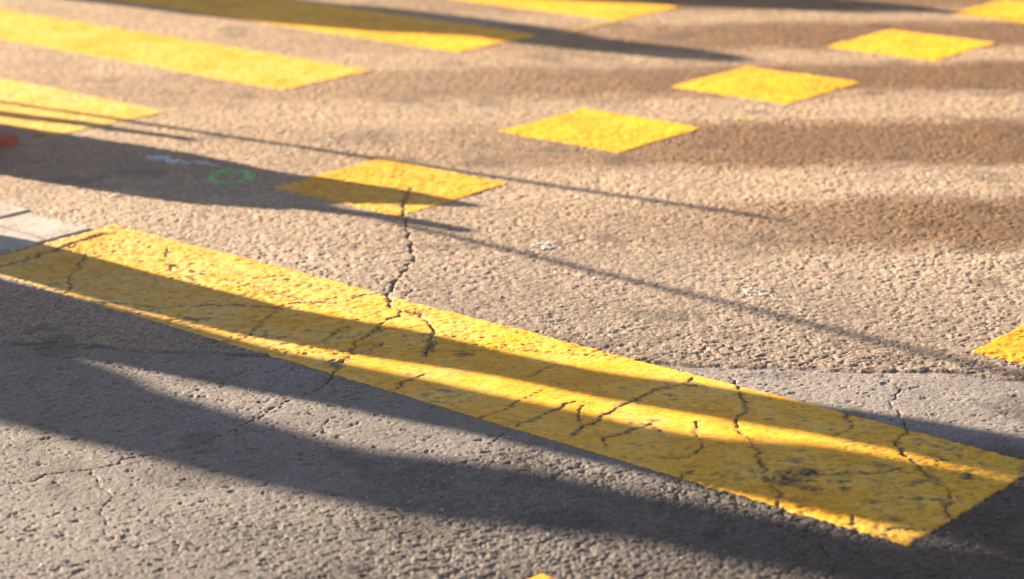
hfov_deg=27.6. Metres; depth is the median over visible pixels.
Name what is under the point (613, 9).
crossing stripe
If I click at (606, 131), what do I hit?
yellow square
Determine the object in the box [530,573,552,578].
yellow square
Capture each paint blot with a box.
[136,154,194,163]
[189,160,223,166]
[523,241,559,250]
[735,116,757,121]
[739,286,775,296]
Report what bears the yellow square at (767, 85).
on the road
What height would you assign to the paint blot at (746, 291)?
0.010 m
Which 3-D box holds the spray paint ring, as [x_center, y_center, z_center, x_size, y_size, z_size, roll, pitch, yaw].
[-0.886,-0.355,6.600,0.157,0.011,0.184,-1,17,0]
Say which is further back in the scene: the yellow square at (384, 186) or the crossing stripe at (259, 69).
the crossing stripe at (259, 69)
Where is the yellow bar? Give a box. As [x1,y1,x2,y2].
[0,224,1023,545]
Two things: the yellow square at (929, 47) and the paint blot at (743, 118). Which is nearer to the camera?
the paint blot at (743, 118)
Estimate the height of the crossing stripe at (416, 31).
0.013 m
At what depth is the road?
5.51 m
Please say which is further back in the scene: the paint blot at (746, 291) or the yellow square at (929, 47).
the yellow square at (929, 47)
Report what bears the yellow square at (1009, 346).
on the road
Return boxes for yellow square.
[274,158,508,216]
[500,108,699,152]
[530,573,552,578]
[672,66,861,104]
[827,30,995,61]
[952,0,1023,22]
[972,324,1023,363]
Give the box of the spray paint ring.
[208,169,255,183]
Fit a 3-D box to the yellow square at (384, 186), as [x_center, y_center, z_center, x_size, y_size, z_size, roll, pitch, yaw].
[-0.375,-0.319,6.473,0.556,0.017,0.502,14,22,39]
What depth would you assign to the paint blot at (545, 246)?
5.81 m
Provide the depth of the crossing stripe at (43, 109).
7.58 m
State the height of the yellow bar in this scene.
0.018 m
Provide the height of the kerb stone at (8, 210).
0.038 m
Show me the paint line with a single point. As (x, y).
(584, 28)
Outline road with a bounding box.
[0,0,1023,578]
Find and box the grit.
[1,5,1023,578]
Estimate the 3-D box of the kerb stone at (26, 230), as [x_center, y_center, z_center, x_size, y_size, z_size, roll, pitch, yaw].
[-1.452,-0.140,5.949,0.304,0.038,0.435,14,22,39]
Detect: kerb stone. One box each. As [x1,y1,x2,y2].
[0,202,30,218]
[0,212,91,254]
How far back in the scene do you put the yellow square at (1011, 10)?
9.42 m
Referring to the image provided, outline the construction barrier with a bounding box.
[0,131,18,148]
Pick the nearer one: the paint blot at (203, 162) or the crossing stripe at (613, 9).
the paint blot at (203, 162)
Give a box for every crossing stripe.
[0,9,372,89]
[0,78,167,135]
[121,0,538,52]
[463,0,680,20]
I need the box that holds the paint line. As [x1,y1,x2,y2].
[559,21,619,33]
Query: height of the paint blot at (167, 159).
0.011 m

